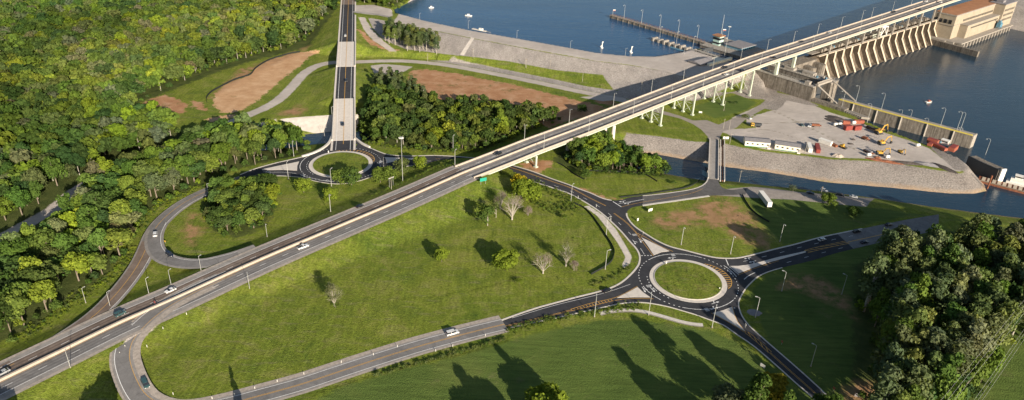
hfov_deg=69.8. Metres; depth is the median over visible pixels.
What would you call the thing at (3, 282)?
broadleaf tree
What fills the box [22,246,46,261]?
broadleaf tree
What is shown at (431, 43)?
pine tree
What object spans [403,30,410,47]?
pine tree
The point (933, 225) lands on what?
pine tree
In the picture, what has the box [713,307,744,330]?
splitter island
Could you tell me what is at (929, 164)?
scrap heap
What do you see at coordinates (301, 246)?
pickup truck
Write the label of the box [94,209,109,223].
broadleaf tree
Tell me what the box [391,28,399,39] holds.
pine tree
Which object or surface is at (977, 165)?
guard wall
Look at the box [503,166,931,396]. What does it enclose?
roundabout
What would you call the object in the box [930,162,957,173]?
scrap heap
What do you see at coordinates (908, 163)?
scrap heap
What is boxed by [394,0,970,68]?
lake
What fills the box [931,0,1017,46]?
powerhouse
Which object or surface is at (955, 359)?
tree
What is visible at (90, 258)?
broadleaf tree
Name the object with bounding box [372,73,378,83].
pine tree
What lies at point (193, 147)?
broadleaf tree
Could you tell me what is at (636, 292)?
splitter island
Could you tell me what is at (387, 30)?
pine tree
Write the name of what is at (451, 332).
car
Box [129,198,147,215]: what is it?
broadleaf tree
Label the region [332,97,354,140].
creek bridge
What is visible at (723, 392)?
broadleaf tree
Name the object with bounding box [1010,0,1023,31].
bank
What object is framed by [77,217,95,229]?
broadleaf tree
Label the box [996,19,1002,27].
rail crane
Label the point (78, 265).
broadleaf tree
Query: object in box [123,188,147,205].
broadleaf tree
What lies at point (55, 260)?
broadleaf tree
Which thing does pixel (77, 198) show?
broadleaf tree
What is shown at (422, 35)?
pine tree
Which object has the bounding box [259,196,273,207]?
broadleaf tree
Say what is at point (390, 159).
splitter island
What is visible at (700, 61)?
gate store
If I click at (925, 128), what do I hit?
guide wall
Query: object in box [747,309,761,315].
rubble patch
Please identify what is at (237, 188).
broadleaf tree
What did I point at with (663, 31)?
approach wall
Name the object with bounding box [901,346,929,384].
pine tree
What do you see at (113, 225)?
broadleaf tree
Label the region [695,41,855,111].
river lock
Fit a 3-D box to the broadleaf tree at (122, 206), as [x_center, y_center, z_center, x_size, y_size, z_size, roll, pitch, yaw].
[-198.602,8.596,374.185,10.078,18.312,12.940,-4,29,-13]
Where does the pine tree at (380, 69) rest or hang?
on the ground at (394, 280)
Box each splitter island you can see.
[262,162,298,170]
[385,157,412,162]
[617,287,648,297]
[641,237,667,254]
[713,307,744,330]
[730,251,805,272]
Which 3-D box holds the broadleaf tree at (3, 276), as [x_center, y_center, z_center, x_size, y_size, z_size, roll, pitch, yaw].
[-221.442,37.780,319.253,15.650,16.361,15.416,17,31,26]
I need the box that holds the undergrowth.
[5,0,1023,399]
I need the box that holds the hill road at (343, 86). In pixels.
[332,4,354,150]
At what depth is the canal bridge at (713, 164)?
482.88 m
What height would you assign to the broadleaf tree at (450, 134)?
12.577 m
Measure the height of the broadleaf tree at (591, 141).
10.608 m
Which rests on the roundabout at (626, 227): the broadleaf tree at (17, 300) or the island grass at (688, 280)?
the island grass at (688, 280)
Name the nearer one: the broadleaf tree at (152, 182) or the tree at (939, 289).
the tree at (939, 289)
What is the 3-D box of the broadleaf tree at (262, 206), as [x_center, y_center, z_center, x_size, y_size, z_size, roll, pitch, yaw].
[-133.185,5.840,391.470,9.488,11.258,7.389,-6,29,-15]
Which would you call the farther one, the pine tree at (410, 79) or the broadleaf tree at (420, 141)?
the pine tree at (410, 79)
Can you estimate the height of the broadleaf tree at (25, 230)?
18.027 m
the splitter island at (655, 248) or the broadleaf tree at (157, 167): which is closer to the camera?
the splitter island at (655, 248)
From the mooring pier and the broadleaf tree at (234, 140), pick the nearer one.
the broadleaf tree at (234, 140)
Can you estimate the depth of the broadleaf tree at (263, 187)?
405.07 m
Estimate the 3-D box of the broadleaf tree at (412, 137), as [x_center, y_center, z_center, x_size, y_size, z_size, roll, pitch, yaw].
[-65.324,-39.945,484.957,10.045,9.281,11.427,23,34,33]
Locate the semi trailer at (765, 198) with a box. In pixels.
[758,190,772,207]
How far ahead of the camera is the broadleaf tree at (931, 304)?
306.70 m
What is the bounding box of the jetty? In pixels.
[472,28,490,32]
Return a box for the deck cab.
[941,138,950,144]
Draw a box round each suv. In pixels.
[113,310,125,316]
[165,250,174,256]
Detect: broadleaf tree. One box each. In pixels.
[0,173,12,186]
[0,179,11,196]
[0,184,12,202]
[0,196,17,219]
[0,231,20,244]
[0,237,29,255]
[0,252,16,264]
[0,262,20,278]
[0,268,17,279]
[0,278,17,289]
[0,286,12,318]
[0,289,31,324]
[0,295,16,332]
[0,312,7,331]
[4,185,32,214]
[5,253,35,271]
[5,280,32,312]
[7,171,26,185]
[9,266,41,295]
[14,181,29,205]
[17,256,42,275]
[18,222,36,237]
[19,166,47,198]
[19,235,45,247]
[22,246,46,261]
[25,180,43,203]
[26,279,56,311]
[27,227,56,254]
[30,268,61,300]
[34,260,64,276]
[38,220,56,240]
[38,246,61,261]
[40,156,67,185]
[40,211,60,224]
[45,257,70,278]
[46,217,66,235]
[50,232,78,255]
[55,193,74,208]
[56,246,82,264]
[57,211,78,229]
[58,206,74,214]
[59,251,89,280]
[63,228,84,246]
[69,191,86,209]
[71,186,95,197]
[72,225,94,242]
[75,204,107,224]
[76,173,105,190]
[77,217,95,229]
[78,251,98,272]
[79,242,101,254]
[80,190,110,210]
[84,160,104,174]
[84,181,104,188]
[86,228,108,253]
[87,254,107,274]
[88,184,104,191]
[88,220,109,236]
[94,172,119,190]
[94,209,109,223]
[95,156,113,173]
[101,187,122,200]
[103,172,123,190]
[104,228,134,255]
[105,165,124,175]
[106,223,136,245]
[108,199,131,214]
[108,210,130,226]
[109,195,122,205]
[113,157,127,168]
[117,175,135,191]
[118,151,136,160]
[121,159,137,176]
[121,211,141,226]
[122,185,137,197]
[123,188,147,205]
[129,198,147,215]
[131,153,143,164]
[131,160,156,190]
[131,182,145,193]
[134,175,156,196]
[141,171,169,197]
[143,146,164,158]
[144,155,158,162]
[144,156,163,174]
[148,164,162,175]
[156,152,175,160]
[160,158,184,186]
[162,166,181,188]
[164,146,173,152]
[172,147,189,158]
[174,141,189,152]
[174,154,198,183]
[179,144,206,154]
[181,160,205,181]
[188,150,209,174]
[198,143,212,152]
[203,206,210,215]
[205,155,220,172]
[205,205,224,223]
[206,176,223,188]
[207,189,220,205]
[208,142,231,165]
[208,184,223,192]
[212,141,231,163]
[214,191,235,202]
[215,209,231,219]
[216,186,230,191]
[217,215,233,230]
[219,177,234,186]
[220,188,235,195]
[220,198,237,203]
[220,202,229,209]
[222,173,230,178]
[227,134,241,159]
[227,198,242,210]
[229,146,241,163]
[229,184,241,188]
[231,203,246,215]
[231,211,245,227]
[232,185,246,196]
[234,191,242,199]
[235,201,252,208]
[238,175,249,186]
[239,137,249,158]
[239,190,254,201]
[240,176,254,186]
[240,194,249,201]
[243,182,258,190]
[244,207,260,227]
[245,140,261,164]
[246,175,262,183]
[246,195,258,207]
[247,129,265,156]
[252,133,265,159]
[252,201,270,219]
[254,189,267,197]
[257,183,266,192]
[258,173,278,179]
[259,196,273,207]
[260,175,277,183]
[262,183,279,200]
[266,138,280,157]
[272,129,287,150]
[406,132,418,143]
[417,134,426,144]
[422,129,439,143]
[425,132,437,147]
[440,137,449,146]
[445,129,458,146]
[457,136,467,147]
[469,134,479,145]
[476,204,493,225]
[479,128,493,147]
[491,200,500,213]
[524,382,568,399]
[567,141,580,157]
[568,137,584,150]
[572,150,581,155]
[574,151,586,160]
[581,136,588,143]
[581,144,597,158]
[581,145,595,163]
[585,138,597,145]
[593,141,605,150]
[593,153,612,166]
[603,144,614,152]
[608,151,620,168]
[614,158,625,166]
[616,149,624,168]
[622,152,628,168]
[625,154,636,163]
[635,152,642,166]
[639,153,650,167]
[650,155,662,168]
[711,381,748,399]
[762,371,788,399]
[812,393,831,399]
[829,393,843,399]
[868,287,893,326]
[881,254,899,276]
[892,360,908,390]
[904,384,924,399]
[909,271,921,281]
[918,309,938,328]
[923,301,936,308]
[924,386,937,399]
[932,377,967,399]
[936,314,943,327]
[946,233,954,245]
[955,372,974,399]
[960,355,988,385]
[978,343,1005,382]
[983,265,997,276]
[1007,281,1022,299]
[1007,311,1021,327]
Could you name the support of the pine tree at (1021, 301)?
on the ground at (394, 280)
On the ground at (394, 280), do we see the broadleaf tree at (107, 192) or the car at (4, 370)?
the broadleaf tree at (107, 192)
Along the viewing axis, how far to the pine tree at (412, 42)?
653.25 m
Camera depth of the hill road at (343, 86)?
588.00 m
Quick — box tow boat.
[1006,174,1023,186]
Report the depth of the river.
613.27 m
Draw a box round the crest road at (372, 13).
[353,11,390,16]
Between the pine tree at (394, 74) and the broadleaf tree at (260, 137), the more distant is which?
the pine tree at (394, 74)
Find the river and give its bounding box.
[624,29,1023,217]
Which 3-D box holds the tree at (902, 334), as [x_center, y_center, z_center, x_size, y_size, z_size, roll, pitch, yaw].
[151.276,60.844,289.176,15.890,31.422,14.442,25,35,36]
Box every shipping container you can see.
[806,142,812,152]
[814,143,820,152]
[818,137,832,145]
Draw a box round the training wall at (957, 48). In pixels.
[931,38,979,56]
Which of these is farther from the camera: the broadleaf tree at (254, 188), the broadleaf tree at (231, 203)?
the broadleaf tree at (254, 188)
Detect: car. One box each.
[0,367,9,375]
[140,377,149,388]
[164,287,175,293]
[445,329,458,335]
[602,288,611,292]
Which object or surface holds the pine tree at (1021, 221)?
on the ground at (394, 280)
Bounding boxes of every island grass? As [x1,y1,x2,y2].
[313,152,368,174]
[655,262,721,298]
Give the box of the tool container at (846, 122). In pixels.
[842,120,850,124]
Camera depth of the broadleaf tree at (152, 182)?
403.44 m
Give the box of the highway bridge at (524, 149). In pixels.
[455,0,959,183]
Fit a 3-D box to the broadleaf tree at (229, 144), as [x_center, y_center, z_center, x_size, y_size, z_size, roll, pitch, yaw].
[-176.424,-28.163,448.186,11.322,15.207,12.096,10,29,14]
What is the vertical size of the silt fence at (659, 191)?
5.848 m
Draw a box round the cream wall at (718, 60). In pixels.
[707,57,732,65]
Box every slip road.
[0,241,148,375]
[142,177,239,240]
[147,222,237,266]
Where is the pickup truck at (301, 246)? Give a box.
[297,244,308,249]
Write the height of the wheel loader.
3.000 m
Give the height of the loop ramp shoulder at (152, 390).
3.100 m
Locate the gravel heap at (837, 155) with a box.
[831,153,843,157]
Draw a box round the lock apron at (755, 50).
[708,38,764,53]
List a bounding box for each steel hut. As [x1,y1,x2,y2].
[843,124,852,130]
[852,125,861,130]
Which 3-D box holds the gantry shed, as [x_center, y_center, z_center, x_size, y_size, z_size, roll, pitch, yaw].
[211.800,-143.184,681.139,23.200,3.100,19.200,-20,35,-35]
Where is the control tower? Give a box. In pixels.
[712,33,725,45]
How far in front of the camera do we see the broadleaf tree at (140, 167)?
407.76 m
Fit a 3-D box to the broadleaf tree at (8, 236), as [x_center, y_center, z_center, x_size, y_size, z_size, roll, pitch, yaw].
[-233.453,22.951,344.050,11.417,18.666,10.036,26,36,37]
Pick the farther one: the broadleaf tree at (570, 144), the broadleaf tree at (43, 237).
the broadleaf tree at (570, 144)
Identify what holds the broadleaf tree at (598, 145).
on the ground at (394, 280)
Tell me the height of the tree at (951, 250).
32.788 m
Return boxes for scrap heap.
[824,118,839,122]
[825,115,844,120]
[865,157,904,164]
[895,161,921,164]
[914,161,938,167]
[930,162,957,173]
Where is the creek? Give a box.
[262,128,371,149]
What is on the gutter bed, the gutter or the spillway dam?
the gutter
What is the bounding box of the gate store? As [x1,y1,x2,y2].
[687,57,714,65]
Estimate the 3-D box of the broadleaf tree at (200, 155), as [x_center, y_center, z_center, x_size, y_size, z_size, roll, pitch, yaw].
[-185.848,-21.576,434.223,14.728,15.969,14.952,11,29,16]
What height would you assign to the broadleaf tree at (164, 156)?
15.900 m
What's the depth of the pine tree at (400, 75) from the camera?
574.44 m
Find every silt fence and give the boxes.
[206,51,299,99]
[557,162,583,179]
[575,203,614,274]
[590,170,656,181]
[620,179,699,197]
[742,194,769,221]
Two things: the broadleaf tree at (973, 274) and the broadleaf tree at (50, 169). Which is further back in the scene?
the broadleaf tree at (50, 169)
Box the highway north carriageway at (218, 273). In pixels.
[1,168,461,376]
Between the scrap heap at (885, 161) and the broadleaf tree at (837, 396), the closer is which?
the broadleaf tree at (837, 396)
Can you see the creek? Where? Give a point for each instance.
(317, 138)
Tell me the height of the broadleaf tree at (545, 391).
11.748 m
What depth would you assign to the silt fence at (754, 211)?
420.90 m
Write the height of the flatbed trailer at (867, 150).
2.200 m
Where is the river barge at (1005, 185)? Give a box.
[978,176,1023,193]
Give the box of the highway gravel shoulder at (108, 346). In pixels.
[0,166,478,399]
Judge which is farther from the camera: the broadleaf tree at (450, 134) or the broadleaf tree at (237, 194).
the broadleaf tree at (450, 134)
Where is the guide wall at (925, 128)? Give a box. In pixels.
[838,98,976,147]
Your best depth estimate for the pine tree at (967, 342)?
279.49 m
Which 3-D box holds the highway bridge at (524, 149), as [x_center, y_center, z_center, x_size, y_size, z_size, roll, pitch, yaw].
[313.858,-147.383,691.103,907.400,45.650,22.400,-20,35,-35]
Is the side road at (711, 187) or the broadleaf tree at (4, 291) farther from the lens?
the side road at (711, 187)
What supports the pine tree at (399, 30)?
on the ground at (394, 280)
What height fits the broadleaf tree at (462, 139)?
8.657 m
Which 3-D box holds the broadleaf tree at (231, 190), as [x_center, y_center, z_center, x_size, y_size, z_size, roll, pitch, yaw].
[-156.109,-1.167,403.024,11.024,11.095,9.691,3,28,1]
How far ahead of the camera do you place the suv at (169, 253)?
354.99 m
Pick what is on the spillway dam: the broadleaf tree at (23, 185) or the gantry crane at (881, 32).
the gantry crane at (881, 32)
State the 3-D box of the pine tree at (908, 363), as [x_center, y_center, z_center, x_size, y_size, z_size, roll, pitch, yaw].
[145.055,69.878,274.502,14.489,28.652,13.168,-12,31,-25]
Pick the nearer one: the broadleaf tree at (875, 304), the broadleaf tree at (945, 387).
the broadleaf tree at (945, 387)
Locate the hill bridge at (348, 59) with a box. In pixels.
[336,40,355,66]
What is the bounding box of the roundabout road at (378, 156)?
[240,141,465,183]
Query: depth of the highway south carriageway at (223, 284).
342.57 m
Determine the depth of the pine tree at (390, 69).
582.78 m
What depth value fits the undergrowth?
394.70 m
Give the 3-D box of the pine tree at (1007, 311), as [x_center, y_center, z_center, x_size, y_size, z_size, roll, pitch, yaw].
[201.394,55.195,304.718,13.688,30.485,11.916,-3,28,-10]
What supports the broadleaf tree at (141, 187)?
on the ground at (394, 280)
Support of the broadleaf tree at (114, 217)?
on the ground at (394, 280)
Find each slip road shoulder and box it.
[0,176,238,364]
[144,222,254,268]
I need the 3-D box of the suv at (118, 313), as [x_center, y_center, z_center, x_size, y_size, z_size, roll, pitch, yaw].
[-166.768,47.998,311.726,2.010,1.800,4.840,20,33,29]
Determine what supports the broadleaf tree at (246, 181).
on the ground at (394, 280)
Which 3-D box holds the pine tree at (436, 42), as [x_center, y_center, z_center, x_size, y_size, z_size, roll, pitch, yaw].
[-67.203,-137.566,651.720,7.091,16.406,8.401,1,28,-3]
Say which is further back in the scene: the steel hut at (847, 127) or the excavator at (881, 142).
the steel hut at (847, 127)
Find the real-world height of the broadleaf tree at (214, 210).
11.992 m
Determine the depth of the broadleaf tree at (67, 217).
363.17 m
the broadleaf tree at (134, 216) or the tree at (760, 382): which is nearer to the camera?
the tree at (760, 382)
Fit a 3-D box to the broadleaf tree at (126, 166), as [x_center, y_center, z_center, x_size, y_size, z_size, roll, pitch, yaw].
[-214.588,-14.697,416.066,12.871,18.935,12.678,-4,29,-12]
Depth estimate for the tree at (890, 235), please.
352.59 m
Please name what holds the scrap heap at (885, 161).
on the ground at (394, 280)
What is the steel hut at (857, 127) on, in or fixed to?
on the ground at (394, 280)
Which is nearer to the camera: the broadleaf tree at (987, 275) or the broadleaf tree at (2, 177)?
the broadleaf tree at (987, 275)
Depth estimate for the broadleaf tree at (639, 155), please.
468.90 m
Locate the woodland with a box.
[0,0,667,180]
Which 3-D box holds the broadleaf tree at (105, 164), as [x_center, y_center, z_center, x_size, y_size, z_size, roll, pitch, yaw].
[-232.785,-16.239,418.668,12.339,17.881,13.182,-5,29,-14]
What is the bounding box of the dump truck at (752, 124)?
[750,122,761,126]
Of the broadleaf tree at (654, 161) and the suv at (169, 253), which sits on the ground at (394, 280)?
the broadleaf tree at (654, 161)
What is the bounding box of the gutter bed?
[601,311,702,326]
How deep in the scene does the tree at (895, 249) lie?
339.70 m
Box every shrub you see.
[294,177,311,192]
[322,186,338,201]
[331,168,347,184]
[341,166,361,185]
[371,166,389,182]
[381,166,398,180]
[393,157,409,173]
[413,155,426,169]
[434,247,449,261]
[491,248,519,270]
[510,173,526,188]
[511,178,542,200]
[577,104,587,111]
[580,169,591,177]
[657,163,671,173]
[821,193,838,205]
[846,206,864,215]
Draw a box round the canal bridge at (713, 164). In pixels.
[707,138,724,181]
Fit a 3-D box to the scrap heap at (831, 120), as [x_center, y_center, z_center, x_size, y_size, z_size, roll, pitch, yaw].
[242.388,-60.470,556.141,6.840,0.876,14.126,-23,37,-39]
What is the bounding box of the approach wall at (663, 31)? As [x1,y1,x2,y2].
[610,14,707,44]
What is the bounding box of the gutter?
[599,309,702,325]
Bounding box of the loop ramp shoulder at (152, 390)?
[109,277,219,399]
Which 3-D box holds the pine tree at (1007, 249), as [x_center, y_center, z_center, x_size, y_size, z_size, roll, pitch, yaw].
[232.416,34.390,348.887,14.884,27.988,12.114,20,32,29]
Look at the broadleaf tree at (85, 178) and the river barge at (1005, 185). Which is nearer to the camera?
the broadleaf tree at (85, 178)
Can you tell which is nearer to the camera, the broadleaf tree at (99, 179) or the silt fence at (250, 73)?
the broadleaf tree at (99, 179)
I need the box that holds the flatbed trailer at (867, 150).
[863,148,874,153]
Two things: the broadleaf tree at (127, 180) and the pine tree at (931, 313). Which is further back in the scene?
the broadleaf tree at (127, 180)
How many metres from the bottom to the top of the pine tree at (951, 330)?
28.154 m
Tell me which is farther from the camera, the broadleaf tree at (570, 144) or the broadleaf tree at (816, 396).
the broadleaf tree at (570, 144)
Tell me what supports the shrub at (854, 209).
on the ground at (394, 280)
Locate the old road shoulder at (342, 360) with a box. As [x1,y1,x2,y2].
[169,315,508,399]
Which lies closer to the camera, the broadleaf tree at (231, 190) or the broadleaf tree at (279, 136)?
the broadleaf tree at (231, 190)
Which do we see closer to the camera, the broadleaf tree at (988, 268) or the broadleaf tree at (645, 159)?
the broadleaf tree at (988, 268)
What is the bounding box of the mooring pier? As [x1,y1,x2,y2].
[651,37,696,51]
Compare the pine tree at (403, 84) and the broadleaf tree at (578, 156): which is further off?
the pine tree at (403, 84)
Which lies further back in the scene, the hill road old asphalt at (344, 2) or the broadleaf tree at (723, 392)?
the hill road old asphalt at (344, 2)
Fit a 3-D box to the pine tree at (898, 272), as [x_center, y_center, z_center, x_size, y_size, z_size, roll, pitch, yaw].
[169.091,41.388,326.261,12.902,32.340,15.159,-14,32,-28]
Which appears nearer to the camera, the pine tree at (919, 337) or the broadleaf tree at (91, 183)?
the pine tree at (919, 337)
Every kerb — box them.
[240,148,861,397]
[312,152,368,175]
[654,261,722,299]
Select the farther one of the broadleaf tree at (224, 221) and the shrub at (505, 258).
the broadleaf tree at (224, 221)
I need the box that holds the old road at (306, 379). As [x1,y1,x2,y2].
[221,320,506,399]
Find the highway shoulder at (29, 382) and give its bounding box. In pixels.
[0,167,477,398]
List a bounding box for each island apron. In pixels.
[309,151,372,176]
[649,259,726,302]
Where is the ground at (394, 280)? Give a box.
[0,0,1023,399]
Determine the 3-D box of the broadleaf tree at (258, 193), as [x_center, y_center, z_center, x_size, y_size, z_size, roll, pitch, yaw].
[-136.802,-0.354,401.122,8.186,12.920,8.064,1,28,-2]
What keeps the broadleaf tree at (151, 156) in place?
on the ground at (394, 280)
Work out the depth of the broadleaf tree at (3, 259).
329.90 m
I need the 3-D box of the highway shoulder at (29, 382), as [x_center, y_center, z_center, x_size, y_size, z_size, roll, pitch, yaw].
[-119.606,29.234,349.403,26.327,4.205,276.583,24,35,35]
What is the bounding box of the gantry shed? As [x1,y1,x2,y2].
[725,40,755,51]
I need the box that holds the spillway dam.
[807,16,937,78]
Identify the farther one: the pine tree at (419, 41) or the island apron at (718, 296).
the pine tree at (419, 41)
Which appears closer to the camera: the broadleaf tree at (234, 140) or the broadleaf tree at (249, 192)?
the broadleaf tree at (249, 192)
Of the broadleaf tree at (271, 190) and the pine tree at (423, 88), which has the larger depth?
the pine tree at (423, 88)
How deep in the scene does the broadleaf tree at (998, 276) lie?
322.74 m
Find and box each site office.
[743,136,770,148]
[775,140,800,153]
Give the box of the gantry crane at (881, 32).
[870,25,888,37]
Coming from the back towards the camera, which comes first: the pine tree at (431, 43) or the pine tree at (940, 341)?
the pine tree at (431, 43)
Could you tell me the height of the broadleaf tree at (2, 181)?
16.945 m
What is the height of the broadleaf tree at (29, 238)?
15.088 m
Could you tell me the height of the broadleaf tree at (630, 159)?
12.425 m
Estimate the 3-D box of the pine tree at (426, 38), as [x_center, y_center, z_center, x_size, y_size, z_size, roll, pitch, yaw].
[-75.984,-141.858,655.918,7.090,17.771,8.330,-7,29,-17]
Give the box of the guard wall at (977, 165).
[966,156,1006,180]
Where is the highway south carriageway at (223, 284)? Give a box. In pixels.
[0,173,471,393]
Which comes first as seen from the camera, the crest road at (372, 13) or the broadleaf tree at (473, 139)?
the broadleaf tree at (473, 139)
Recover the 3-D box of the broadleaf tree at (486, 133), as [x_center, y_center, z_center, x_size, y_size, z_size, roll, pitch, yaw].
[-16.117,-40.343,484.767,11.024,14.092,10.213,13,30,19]
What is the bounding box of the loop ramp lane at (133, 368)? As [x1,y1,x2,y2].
[111,274,223,399]
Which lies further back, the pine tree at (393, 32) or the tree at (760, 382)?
the pine tree at (393, 32)
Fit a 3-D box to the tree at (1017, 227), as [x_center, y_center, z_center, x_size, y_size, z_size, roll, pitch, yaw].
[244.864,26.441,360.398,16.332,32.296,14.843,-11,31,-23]
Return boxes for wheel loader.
[839,144,847,148]
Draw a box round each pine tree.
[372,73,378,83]
[377,67,385,79]
[382,24,387,40]
[384,25,391,38]
[386,66,392,76]
[390,78,397,88]
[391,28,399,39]
[392,72,397,82]
[396,26,402,43]
[397,71,402,80]
[398,81,405,90]
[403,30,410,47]
[403,35,410,50]
[407,75,412,84]
[410,26,414,33]
[410,33,416,50]
[415,36,422,51]
[420,31,424,42]
[420,85,427,91]
[422,91,427,100]
[423,32,429,50]
[426,28,431,46]
[428,34,434,47]
[433,36,439,53]
[434,30,440,40]
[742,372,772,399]
[783,389,796,399]
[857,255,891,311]
[859,252,890,303]
[869,361,905,397]
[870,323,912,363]
[870,371,903,399]
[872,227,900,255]
[872,342,905,382]
[875,317,914,358]
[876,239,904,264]
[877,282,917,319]
[877,300,913,339]
[878,260,910,319]
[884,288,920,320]
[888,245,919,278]
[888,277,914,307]
[891,390,911,399]
[892,224,909,241]
[892,229,917,244]
[893,363,934,399]
[898,357,916,383]
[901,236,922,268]
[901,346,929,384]
[902,308,932,331]
[905,328,931,362]
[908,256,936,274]
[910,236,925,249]
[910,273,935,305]
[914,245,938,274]
[919,305,938,328]
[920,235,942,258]
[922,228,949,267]
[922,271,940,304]
[922,332,950,365]
[923,223,945,246]
[923,326,945,346]
[923,350,948,387]
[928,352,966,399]
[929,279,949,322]
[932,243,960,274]
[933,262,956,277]
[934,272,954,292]
[938,301,966,326]
[941,293,961,327]
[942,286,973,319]
[944,341,972,384]
[945,320,965,341]
[946,310,976,337]
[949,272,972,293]
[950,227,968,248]
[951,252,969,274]
[952,337,976,367]
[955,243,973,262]
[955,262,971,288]
[956,221,974,250]
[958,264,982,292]
[959,314,982,354]
[961,212,994,252]
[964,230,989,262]
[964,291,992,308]
[965,316,996,363]
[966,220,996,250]
[967,301,991,326]
[967,332,984,363]
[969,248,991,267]
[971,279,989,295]
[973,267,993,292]
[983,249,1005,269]
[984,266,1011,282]
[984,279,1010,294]
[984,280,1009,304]
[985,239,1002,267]
[986,312,1009,344]
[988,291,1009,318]
[989,298,1022,345]
[990,216,1002,243]
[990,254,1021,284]
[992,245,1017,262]
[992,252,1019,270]
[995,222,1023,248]
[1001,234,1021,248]
[1010,292,1023,334]
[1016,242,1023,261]
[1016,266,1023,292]
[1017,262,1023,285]
[1018,218,1023,227]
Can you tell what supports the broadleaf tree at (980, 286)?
on the ground at (394, 280)
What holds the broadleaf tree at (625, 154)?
on the ground at (394, 280)
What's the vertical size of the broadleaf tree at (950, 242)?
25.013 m
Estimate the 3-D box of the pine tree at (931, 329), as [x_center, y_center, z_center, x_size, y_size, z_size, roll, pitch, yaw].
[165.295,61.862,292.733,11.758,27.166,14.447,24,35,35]
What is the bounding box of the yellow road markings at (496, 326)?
[0,0,881,399]
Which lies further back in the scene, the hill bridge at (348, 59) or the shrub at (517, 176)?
the hill bridge at (348, 59)
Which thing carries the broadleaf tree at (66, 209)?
on the ground at (394, 280)
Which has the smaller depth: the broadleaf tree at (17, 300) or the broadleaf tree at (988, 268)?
the broadleaf tree at (17, 300)
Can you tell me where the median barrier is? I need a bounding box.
[0,170,466,381]
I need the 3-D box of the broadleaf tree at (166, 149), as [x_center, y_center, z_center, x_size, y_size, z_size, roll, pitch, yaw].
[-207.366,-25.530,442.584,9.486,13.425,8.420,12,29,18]
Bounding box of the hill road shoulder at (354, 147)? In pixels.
[330,0,355,150]
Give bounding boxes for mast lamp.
[399,137,403,180]
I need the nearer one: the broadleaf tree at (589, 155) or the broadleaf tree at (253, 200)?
the broadleaf tree at (253, 200)
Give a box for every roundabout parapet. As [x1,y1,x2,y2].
[301,132,331,156]
[351,135,369,147]
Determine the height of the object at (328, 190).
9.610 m
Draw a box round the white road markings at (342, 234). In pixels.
[0,8,839,399]
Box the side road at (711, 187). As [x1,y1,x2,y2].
[643,179,746,204]
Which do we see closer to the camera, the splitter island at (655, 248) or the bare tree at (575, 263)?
the bare tree at (575, 263)
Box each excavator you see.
[874,124,888,134]
[876,148,890,155]
[877,136,892,145]
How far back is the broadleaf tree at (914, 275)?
327.38 m
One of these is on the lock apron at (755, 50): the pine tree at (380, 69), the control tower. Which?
the control tower
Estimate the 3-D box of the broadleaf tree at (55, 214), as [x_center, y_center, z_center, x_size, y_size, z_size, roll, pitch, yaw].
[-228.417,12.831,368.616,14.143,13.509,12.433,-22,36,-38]
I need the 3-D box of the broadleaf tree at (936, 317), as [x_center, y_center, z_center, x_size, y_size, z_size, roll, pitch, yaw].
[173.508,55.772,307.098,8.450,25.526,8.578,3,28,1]
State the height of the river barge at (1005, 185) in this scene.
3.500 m
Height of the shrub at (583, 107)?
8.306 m
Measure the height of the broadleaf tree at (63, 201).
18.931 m
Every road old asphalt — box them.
[342,0,354,4]
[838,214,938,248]
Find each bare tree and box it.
[324,283,342,306]
[493,190,507,208]
[500,196,523,219]
[523,206,531,213]
[531,252,552,273]
[559,243,575,266]
[570,260,579,269]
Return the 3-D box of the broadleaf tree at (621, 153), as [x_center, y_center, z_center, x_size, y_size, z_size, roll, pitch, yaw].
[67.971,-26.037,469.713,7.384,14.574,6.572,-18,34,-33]
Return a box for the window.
[712,37,724,43]
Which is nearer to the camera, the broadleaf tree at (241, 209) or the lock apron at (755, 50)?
the broadleaf tree at (241, 209)
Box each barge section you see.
[926,137,938,142]
[927,140,947,150]
[948,144,958,151]
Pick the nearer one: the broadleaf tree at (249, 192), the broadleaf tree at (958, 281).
the broadleaf tree at (958, 281)
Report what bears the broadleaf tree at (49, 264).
on the ground at (394, 280)
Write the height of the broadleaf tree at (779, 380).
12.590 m
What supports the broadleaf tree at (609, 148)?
on the ground at (394, 280)
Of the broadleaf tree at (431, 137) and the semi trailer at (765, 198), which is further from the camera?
the broadleaf tree at (431, 137)
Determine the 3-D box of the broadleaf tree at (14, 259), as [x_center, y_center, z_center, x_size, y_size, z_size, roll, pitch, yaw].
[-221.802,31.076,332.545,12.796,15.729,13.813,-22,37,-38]
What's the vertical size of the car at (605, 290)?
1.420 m
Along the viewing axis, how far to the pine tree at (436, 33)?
661.69 m

